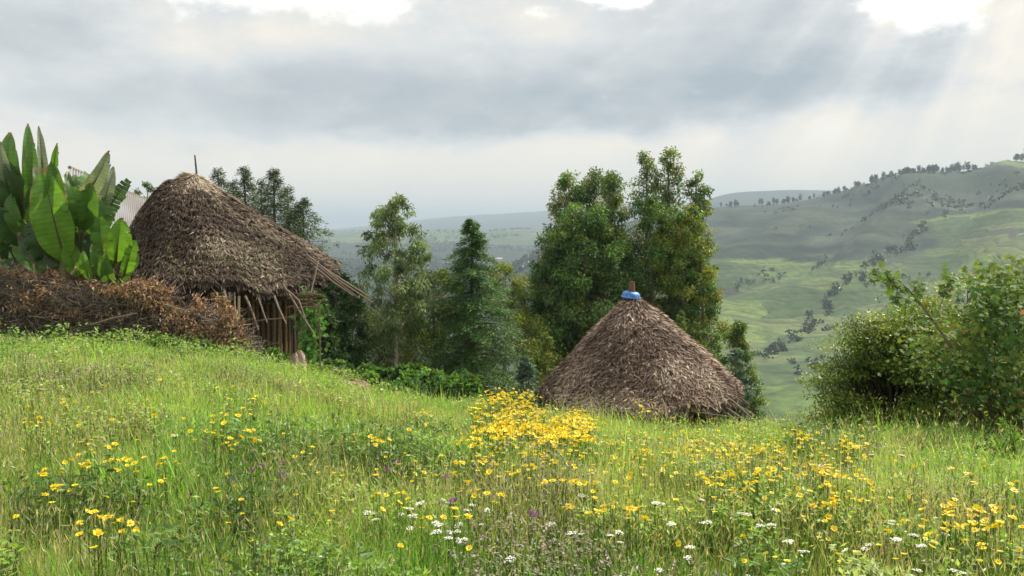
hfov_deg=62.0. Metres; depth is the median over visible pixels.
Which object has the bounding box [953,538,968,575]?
yellow daisy
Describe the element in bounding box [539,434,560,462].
yellow daisy
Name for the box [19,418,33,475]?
yellow daisy
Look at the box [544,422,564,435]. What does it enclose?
yellow daisy
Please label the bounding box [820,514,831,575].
yellow daisy
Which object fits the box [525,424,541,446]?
yellow daisy
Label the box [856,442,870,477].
yellow daisy
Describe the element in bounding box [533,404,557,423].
yellow daisy
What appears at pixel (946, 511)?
yellow daisy
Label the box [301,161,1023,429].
hillside
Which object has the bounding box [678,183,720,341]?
eucalyptus tree
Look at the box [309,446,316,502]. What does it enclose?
yellow daisy
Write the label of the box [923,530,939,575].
yellow daisy
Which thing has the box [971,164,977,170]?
ridge tree
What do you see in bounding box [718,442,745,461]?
yellow daisy
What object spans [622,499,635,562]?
yellow daisy
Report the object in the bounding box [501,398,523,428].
yellow daisy
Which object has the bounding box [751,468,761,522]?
yellow daisy
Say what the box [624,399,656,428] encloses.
yellow daisy
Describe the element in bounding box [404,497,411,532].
yellow daisy
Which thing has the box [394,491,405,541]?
yellow daisy
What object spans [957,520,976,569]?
yellow daisy
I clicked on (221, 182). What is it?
cypress tree
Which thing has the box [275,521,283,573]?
yellow daisy
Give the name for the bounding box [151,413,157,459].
yellow daisy
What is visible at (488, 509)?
white umbel flower
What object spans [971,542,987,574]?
yellow daisy
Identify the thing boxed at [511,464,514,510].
yellow daisy
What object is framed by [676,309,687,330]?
sapling
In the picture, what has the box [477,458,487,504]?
yellow daisy
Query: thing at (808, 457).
yellow daisy
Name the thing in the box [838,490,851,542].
yellow daisy
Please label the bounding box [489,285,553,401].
broadleaf tree
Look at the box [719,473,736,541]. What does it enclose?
yellow daisy
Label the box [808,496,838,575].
yellow daisy
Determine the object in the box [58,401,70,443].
yellow daisy
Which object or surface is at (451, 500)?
purple thistle
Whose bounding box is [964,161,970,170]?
ridge tree
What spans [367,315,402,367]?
broadleaf tree
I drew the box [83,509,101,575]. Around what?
yellow daisy
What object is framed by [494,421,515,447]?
yellow daisy
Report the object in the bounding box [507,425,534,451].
yellow daisy
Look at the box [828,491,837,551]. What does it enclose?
yellow daisy
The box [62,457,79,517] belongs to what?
yellow daisy
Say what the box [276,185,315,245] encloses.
cypress tree
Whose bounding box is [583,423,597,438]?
yellow daisy
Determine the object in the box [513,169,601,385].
eucalyptus tree
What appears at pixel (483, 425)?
yellow daisy
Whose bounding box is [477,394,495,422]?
yellow daisy
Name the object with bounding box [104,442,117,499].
yellow daisy
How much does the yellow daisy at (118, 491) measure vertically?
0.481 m
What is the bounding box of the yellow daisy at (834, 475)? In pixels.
[830,472,849,533]
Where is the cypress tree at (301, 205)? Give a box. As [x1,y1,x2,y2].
[280,196,400,354]
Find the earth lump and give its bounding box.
[290,350,305,369]
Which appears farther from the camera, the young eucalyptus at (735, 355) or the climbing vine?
the young eucalyptus at (735, 355)
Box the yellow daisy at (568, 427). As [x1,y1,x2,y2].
[550,426,570,451]
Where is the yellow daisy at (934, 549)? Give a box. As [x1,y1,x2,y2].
[920,540,937,575]
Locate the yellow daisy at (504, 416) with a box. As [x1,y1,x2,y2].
[494,411,514,432]
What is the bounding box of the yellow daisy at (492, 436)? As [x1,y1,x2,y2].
[489,429,505,453]
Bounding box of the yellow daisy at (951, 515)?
[942,513,958,573]
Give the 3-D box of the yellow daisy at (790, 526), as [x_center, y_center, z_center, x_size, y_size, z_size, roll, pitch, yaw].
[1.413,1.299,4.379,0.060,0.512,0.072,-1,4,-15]
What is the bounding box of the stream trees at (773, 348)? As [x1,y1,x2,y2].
[735,220,930,373]
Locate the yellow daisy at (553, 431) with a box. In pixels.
[541,424,559,436]
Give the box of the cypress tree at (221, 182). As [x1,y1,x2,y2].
[208,166,231,192]
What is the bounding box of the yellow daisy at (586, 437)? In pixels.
[573,434,596,465]
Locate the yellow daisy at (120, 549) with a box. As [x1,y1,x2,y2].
[117,528,125,575]
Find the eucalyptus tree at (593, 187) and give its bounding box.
[562,166,620,350]
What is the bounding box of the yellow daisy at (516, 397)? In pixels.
[504,388,523,408]
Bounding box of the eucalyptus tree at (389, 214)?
[350,191,439,367]
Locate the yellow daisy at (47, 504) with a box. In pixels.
[41,493,51,565]
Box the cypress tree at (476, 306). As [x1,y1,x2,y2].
[411,218,550,414]
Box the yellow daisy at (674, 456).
[664,449,686,467]
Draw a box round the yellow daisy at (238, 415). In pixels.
[230,409,240,439]
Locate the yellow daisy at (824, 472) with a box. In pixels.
[811,467,838,534]
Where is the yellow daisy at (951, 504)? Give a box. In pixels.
[938,501,961,555]
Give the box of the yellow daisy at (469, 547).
[465,545,471,573]
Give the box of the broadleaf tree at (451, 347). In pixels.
[418,316,489,399]
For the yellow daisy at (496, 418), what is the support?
on the ground
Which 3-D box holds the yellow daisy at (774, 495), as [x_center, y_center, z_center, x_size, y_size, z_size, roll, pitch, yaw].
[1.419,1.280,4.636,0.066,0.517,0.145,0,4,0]
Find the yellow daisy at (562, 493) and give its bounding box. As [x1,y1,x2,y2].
[559,479,572,529]
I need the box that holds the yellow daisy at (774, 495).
[767,479,780,522]
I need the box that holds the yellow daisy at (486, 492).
[483,491,490,540]
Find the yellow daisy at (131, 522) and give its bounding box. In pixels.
[120,519,137,575]
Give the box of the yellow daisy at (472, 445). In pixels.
[468,444,475,485]
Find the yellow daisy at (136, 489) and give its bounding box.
[131,470,142,524]
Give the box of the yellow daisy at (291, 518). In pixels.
[285,516,296,571]
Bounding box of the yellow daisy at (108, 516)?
[99,514,113,575]
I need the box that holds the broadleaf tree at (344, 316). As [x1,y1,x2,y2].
[315,273,371,371]
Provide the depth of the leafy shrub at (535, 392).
20.47 m
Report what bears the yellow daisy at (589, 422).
on the ground
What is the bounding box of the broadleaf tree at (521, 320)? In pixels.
[478,261,550,406]
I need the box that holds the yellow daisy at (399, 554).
[393,543,409,574]
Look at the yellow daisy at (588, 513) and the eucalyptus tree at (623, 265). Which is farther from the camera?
the eucalyptus tree at (623, 265)
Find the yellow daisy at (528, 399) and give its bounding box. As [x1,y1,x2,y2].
[518,389,532,410]
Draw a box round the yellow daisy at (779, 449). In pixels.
[762,448,786,473]
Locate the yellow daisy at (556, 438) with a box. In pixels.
[546,429,563,448]
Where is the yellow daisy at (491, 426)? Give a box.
[474,425,505,440]
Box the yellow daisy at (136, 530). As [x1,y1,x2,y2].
[132,529,140,573]
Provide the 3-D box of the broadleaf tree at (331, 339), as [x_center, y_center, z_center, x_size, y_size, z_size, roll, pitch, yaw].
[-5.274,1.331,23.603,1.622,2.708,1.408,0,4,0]
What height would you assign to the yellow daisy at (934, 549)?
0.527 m
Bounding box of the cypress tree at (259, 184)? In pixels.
[249,178,272,214]
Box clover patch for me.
[7,403,885,575]
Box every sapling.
[534,332,557,415]
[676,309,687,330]
[697,329,725,417]
[748,375,769,427]
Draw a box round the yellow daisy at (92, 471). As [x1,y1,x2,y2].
[86,443,94,492]
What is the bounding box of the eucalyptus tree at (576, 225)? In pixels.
[525,201,641,381]
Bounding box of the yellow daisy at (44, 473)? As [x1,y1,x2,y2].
[35,468,51,543]
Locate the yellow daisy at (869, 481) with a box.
[864,478,873,521]
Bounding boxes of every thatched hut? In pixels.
[114,155,372,363]
[537,281,757,431]
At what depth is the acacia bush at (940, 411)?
10.51 m
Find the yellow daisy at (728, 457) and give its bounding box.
[717,452,738,464]
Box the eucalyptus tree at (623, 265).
[584,232,645,325]
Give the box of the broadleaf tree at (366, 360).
[343,302,385,364]
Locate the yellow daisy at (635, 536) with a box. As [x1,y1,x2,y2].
[629,505,642,571]
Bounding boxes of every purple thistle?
[278,470,285,518]
[382,466,390,490]
[448,496,456,515]
[527,508,538,556]
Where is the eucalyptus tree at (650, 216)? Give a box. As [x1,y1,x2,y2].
[610,193,695,336]
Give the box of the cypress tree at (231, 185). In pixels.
[226,177,242,198]
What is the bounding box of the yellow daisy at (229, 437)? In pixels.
[217,436,238,495]
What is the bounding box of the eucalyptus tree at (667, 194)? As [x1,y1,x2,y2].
[646,145,687,324]
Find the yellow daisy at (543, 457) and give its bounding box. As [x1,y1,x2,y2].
[538,452,554,475]
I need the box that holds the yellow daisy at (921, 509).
[916,507,926,561]
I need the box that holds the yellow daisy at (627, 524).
[622,506,634,573]
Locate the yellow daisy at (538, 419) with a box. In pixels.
[523,412,546,423]
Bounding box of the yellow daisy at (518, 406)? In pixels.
[508,397,526,415]
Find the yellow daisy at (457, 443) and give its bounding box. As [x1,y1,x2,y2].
[455,439,463,471]
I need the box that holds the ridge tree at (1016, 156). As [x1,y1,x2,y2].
[1013,153,1019,160]
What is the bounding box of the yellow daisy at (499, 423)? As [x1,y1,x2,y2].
[487,415,509,433]
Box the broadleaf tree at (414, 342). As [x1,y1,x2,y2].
[379,293,432,368]
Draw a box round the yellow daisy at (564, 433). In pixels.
[556,429,567,455]
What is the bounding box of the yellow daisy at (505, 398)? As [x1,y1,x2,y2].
[496,394,510,412]
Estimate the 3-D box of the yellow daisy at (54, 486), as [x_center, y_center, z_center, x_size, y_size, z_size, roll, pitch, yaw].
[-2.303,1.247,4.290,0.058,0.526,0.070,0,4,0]
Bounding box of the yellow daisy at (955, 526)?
[946,521,963,570]
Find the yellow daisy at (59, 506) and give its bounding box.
[50,484,64,541]
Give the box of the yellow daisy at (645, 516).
[639,515,650,574]
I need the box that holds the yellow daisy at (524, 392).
[523,389,541,418]
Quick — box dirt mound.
[342,379,367,389]
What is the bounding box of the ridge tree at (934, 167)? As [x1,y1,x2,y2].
[930,164,937,171]
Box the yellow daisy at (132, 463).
[125,458,137,526]
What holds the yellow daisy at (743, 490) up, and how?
on the ground
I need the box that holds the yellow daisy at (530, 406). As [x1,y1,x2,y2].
[512,400,532,420]
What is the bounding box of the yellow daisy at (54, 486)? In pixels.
[50,484,58,539]
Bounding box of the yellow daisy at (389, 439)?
[378,437,391,480]
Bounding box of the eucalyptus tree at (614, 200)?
[563,169,648,357]
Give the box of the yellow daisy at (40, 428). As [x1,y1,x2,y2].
[35,416,44,454]
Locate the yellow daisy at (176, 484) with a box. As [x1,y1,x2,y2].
[170,461,183,510]
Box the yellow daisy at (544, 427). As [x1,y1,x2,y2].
[535,420,552,442]
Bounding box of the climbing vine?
[290,286,329,362]
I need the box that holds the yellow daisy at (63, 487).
[57,468,69,528]
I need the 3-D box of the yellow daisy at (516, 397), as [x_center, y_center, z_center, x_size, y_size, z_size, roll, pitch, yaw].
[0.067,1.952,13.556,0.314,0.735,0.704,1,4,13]
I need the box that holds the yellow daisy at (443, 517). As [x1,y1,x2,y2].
[440,515,459,575]
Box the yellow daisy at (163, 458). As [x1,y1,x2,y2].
[160,456,169,521]
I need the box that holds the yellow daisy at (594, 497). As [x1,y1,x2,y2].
[591,496,597,552]
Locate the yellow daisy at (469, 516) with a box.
[462,513,477,561]
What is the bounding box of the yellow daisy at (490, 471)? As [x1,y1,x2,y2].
[486,469,494,517]
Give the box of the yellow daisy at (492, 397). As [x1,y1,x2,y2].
[486,394,499,415]
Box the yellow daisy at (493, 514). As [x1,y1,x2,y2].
[488,501,500,555]
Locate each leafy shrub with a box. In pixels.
[313,357,354,378]
[350,361,378,379]
[360,366,395,386]
[376,379,426,398]
[385,362,428,383]
[412,368,445,401]
[433,368,485,403]
[519,387,556,413]
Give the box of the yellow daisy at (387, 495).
[372,491,391,548]
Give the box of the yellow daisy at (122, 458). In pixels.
[107,456,127,508]
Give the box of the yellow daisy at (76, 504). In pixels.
[72,484,80,545]
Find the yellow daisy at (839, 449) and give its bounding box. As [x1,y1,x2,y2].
[832,439,848,480]
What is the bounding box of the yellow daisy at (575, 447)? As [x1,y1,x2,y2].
[566,433,587,468]
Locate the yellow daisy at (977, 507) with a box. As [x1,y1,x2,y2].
[965,504,996,575]
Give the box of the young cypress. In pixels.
[720,320,770,426]
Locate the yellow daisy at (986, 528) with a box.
[969,520,989,574]
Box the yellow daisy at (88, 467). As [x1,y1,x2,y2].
[78,460,92,529]
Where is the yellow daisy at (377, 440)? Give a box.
[371,436,383,494]
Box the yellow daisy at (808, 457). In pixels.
[804,434,816,464]
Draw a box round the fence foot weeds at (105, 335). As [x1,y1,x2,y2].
[0,318,395,402]
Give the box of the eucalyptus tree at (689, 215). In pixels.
[645,200,730,425]
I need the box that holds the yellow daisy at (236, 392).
[231,383,245,409]
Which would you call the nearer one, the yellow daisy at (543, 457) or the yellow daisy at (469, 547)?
the yellow daisy at (469, 547)
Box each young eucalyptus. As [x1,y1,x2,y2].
[512,354,539,405]
[720,347,755,428]
[729,375,754,429]
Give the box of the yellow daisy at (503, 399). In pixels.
[490,391,508,414]
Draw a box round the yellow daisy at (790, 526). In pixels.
[782,493,793,559]
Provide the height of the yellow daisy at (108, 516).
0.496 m
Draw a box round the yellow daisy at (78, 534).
[75,531,87,575]
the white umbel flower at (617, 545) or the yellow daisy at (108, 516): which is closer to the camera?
the yellow daisy at (108, 516)
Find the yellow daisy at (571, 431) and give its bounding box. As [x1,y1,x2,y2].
[558,430,579,447]
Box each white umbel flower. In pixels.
[362,510,377,551]
[371,518,378,545]
[404,526,416,575]
[408,514,418,549]
[414,500,425,526]
[429,529,442,569]
[433,521,444,553]
[444,537,452,574]
[447,530,460,573]
[455,537,472,574]
[474,523,485,564]
[484,507,492,548]
[566,531,586,575]
[578,493,588,531]
[606,530,623,574]
[611,541,623,572]
[650,501,657,535]
[657,502,664,560]
[665,521,677,573]
[683,555,691,570]
[685,545,695,575]
[695,520,711,569]
[696,498,704,552]
[734,512,750,570]
[756,523,776,571]
[782,539,792,574]
[798,550,809,574]
[861,543,871,575]
[884,520,898,565]
[890,537,902,574]
[907,534,919,568]
[913,544,925,575]
[947,568,967,575]
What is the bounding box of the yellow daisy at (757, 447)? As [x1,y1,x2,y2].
[749,445,763,464]
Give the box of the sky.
[0,0,1023,230]
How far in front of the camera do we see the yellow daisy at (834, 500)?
4.33 m
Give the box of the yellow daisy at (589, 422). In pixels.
[571,416,605,434]
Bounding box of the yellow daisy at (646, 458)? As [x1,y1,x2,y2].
[639,448,649,468]
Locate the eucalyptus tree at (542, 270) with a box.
[512,227,591,381]
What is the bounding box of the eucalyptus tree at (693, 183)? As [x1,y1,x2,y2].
[659,168,721,340]
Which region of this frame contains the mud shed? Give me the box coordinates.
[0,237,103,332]
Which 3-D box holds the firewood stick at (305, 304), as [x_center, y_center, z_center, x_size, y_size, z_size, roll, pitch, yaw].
[-4.432,0.347,18.418,0.443,0.063,0.052,0,4,7]
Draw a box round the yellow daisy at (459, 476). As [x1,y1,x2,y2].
[454,461,464,509]
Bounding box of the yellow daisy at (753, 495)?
[749,480,757,525]
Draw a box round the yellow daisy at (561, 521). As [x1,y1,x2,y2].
[560,506,571,556]
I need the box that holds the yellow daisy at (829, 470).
[804,462,830,522]
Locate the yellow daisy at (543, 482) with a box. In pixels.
[541,479,559,537]
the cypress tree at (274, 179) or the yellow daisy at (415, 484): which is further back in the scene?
the cypress tree at (274, 179)
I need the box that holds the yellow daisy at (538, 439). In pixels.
[533,431,543,465]
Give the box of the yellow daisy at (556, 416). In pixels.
[545,412,571,425]
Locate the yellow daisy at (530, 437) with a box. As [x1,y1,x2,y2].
[527,421,537,447]
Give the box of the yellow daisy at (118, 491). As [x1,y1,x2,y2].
[114,467,126,517]
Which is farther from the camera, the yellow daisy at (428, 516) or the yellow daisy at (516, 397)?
the yellow daisy at (516, 397)
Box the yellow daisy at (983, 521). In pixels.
[979,517,989,575]
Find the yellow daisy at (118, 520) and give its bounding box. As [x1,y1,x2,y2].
[109,517,127,575]
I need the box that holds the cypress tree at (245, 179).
[229,165,272,217]
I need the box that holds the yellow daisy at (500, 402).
[492,397,509,413]
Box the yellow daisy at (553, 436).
[541,435,556,459]
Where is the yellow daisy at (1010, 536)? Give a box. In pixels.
[1003,515,1018,573]
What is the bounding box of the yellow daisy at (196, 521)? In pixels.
[194,497,199,563]
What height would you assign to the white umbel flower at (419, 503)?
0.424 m
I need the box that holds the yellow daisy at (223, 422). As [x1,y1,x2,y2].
[208,411,228,465]
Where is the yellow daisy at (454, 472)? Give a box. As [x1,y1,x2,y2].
[451,471,459,518]
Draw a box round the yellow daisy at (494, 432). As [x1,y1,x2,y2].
[489,424,502,443]
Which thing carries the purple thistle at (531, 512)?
on the ground
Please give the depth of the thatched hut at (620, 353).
18.82 m
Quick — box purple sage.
[0,352,919,575]
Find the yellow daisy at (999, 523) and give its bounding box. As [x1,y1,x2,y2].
[989,520,1003,575]
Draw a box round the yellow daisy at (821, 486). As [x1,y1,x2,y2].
[816,480,830,558]
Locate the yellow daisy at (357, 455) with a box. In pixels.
[352,434,364,485]
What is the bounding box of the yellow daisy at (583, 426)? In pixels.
[578,423,590,438]
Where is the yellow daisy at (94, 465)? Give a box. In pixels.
[91,452,100,490]
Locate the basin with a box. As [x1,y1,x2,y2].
[621,291,640,299]
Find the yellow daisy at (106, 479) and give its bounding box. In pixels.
[102,460,111,525]
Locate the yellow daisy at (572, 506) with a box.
[564,505,574,566]
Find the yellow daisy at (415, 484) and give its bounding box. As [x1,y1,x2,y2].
[410,472,418,503]
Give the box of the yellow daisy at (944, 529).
[936,521,949,574]
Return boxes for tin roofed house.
[68,166,147,324]
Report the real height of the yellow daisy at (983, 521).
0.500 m
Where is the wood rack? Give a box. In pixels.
[293,304,320,369]
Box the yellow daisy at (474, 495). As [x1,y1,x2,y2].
[471,493,476,531]
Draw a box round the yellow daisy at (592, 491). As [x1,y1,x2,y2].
[591,489,595,524]
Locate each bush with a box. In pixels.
[1,336,40,347]
[139,335,178,350]
[179,337,217,355]
[259,346,289,367]
[785,292,1008,435]
[864,383,1000,437]
[874,269,1023,415]
[960,283,1023,398]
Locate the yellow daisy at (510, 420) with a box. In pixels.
[503,414,519,432]
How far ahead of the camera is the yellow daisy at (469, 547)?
3.55 m
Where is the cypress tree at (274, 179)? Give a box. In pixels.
[252,167,354,340]
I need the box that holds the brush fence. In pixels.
[0,259,272,359]
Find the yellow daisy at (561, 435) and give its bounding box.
[547,428,569,456]
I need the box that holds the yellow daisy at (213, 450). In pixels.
[206,430,219,487]
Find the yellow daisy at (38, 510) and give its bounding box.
[35,500,48,556]
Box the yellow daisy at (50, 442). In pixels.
[37,420,52,474]
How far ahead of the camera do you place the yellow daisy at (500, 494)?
4.37 m
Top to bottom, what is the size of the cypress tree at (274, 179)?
6.162 m
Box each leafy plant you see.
[228,486,259,559]
[904,437,950,455]
[941,438,995,457]
[979,416,1023,464]
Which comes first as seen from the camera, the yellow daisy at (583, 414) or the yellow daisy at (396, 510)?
the yellow daisy at (396, 510)
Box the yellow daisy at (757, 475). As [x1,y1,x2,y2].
[735,467,760,530]
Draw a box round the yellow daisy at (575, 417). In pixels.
[565,412,578,433]
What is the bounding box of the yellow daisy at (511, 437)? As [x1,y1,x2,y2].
[506,426,527,457]
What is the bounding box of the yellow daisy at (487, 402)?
[485,386,502,412]
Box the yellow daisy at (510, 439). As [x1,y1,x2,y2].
[503,430,521,453]
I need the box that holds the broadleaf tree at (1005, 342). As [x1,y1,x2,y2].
[866,250,1023,439]
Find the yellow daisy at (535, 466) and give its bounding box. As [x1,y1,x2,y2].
[523,463,536,518]
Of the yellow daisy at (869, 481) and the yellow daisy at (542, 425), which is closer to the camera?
the yellow daisy at (869, 481)
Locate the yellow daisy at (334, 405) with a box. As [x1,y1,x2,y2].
[324,389,341,424]
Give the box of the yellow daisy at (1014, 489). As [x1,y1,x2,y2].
[1005,486,1018,552]
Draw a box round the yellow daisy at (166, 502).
[159,478,169,544]
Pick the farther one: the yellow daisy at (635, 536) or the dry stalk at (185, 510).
the dry stalk at (185, 510)
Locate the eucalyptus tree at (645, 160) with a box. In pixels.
[617,150,671,305]
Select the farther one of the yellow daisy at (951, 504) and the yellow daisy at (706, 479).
the yellow daisy at (706, 479)
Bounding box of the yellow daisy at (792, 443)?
[788,430,805,464]
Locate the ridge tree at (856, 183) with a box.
[853,181,861,186]
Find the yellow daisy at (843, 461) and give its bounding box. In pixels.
[840,442,854,477]
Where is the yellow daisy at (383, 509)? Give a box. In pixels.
[377,506,386,565]
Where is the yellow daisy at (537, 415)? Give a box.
[532,411,546,425]
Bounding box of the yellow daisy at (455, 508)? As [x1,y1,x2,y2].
[451,506,457,552]
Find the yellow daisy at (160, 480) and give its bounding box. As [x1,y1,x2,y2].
[156,479,163,532]
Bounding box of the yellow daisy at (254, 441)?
[239,428,260,489]
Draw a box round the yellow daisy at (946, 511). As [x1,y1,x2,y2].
[938,507,953,552]
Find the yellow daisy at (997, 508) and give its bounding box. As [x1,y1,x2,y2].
[979,504,1000,573]
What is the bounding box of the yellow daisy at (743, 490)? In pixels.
[727,479,754,547]
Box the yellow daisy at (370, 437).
[366,434,372,469]
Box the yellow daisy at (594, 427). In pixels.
[581,418,598,436]
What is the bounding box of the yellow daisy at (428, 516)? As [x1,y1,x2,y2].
[418,515,432,568]
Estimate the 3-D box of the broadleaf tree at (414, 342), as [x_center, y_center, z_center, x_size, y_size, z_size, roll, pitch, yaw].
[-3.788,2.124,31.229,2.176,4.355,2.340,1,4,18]
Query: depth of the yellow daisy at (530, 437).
7.79 m
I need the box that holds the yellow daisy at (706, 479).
[701,476,723,559]
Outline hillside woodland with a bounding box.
[308,160,1023,340]
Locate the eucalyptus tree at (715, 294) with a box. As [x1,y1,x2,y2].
[674,241,727,368]
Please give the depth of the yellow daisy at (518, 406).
11.56 m
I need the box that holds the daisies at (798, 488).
[13,382,1021,575]
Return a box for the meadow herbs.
[0,357,875,575]
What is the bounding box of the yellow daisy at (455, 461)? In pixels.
[453,459,459,495]
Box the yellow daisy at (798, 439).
[789,431,819,468]
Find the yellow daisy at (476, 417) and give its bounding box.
[466,410,487,429]
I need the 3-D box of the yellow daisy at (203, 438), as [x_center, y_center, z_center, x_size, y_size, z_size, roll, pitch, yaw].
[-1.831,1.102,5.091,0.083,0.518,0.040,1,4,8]
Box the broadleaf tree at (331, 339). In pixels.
[307,290,350,369]
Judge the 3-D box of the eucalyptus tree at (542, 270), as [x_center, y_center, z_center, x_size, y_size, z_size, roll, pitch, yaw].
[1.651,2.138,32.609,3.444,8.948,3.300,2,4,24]
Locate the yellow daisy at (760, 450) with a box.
[746,449,765,466]
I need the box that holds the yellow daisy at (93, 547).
[89,545,96,575]
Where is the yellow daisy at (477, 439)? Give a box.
[467,434,494,474]
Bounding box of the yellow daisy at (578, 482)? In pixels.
[572,478,587,532]
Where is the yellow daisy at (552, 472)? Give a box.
[549,459,557,502]
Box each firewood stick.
[293,292,312,295]
[297,295,315,298]
[297,302,316,304]
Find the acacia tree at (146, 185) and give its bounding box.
[132,181,156,198]
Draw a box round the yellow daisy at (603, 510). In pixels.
[596,504,615,569]
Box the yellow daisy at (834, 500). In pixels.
[830,499,839,574]
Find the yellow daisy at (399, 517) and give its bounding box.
[394,500,402,537]
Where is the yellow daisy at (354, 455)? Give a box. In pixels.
[351,441,358,486]
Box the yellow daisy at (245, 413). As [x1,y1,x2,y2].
[241,407,251,449]
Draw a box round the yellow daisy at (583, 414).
[578,411,594,424]
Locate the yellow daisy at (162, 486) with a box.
[154,461,170,525]
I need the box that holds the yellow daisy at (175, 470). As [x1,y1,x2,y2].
[170,450,178,499]
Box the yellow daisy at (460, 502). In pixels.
[457,490,463,525]
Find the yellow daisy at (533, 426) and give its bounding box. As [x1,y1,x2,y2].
[524,419,537,439]
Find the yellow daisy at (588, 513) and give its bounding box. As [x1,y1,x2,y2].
[584,508,600,571]
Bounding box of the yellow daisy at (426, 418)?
[421,409,431,431]
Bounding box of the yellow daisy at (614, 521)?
[605,501,618,575]
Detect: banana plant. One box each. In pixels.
[0,124,59,321]
[12,143,81,333]
[66,151,130,299]
[79,216,138,330]
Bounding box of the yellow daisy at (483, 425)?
[474,421,496,441]
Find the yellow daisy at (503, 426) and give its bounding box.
[495,420,512,445]
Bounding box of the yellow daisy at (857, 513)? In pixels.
[844,495,876,567]
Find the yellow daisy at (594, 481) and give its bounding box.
[593,480,600,526]
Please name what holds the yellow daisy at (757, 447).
on the ground
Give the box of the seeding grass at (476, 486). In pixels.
[0,318,1023,575]
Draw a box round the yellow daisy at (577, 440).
[570,433,587,457]
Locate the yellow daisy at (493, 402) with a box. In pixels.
[483,393,500,413]
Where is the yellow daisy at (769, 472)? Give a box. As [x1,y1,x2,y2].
[765,465,783,522]
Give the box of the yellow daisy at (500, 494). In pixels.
[496,492,504,538]
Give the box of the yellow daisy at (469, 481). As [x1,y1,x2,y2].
[463,479,472,545]
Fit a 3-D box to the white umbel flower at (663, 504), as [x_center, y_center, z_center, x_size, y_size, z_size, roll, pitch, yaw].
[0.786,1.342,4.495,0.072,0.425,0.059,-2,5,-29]
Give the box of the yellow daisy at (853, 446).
[842,445,858,476]
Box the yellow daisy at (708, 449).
[707,447,724,472]
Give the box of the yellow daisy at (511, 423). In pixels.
[510,418,529,439]
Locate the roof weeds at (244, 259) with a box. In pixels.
[144,230,300,291]
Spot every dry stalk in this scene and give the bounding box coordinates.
[4,520,12,572]
[13,543,23,575]
[66,490,76,555]
[113,540,124,574]
[133,486,142,524]
[148,542,161,575]
[177,490,192,535]
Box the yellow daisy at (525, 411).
[517,408,536,421]
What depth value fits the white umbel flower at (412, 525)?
4.22 m
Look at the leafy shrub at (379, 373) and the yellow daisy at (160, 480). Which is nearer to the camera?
the yellow daisy at (160, 480)
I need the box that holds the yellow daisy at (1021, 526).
[1016,524,1023,575]
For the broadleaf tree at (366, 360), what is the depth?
30.21 m
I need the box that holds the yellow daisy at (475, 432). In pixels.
[470,425,487,457]
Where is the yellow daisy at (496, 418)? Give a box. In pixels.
[488,412,506,426]
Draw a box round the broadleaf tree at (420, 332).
[380,266,493,378]
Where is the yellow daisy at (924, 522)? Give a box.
[919,519,930,571]
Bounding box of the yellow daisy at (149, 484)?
[145,483,154,532]
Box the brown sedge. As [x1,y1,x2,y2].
[0,345,1023,553]
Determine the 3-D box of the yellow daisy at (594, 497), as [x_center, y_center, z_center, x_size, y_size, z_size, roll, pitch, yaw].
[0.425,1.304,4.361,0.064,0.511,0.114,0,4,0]
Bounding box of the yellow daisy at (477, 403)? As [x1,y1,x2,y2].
[469,402,488,441]
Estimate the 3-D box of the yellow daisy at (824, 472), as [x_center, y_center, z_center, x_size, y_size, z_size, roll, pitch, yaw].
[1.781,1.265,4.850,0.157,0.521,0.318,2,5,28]
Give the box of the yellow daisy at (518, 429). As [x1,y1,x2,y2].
[510,427,530,450]
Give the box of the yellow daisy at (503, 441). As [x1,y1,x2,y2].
[494,428,511,464]
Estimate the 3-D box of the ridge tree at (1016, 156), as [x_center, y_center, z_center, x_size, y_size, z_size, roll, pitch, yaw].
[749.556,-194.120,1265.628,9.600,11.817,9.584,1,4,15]
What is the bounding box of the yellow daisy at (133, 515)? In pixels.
[131,501,139,548]
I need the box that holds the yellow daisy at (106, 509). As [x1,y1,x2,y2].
[100,495,109,536]
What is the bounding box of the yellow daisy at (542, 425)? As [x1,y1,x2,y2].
[533,424,547,447]
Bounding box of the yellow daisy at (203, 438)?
[201,431,209,481]
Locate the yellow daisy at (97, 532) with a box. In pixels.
[93,529,105,575]
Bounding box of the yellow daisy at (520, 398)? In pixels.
[513,394,534,407]
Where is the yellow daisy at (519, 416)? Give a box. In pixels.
[507,408,522,437]

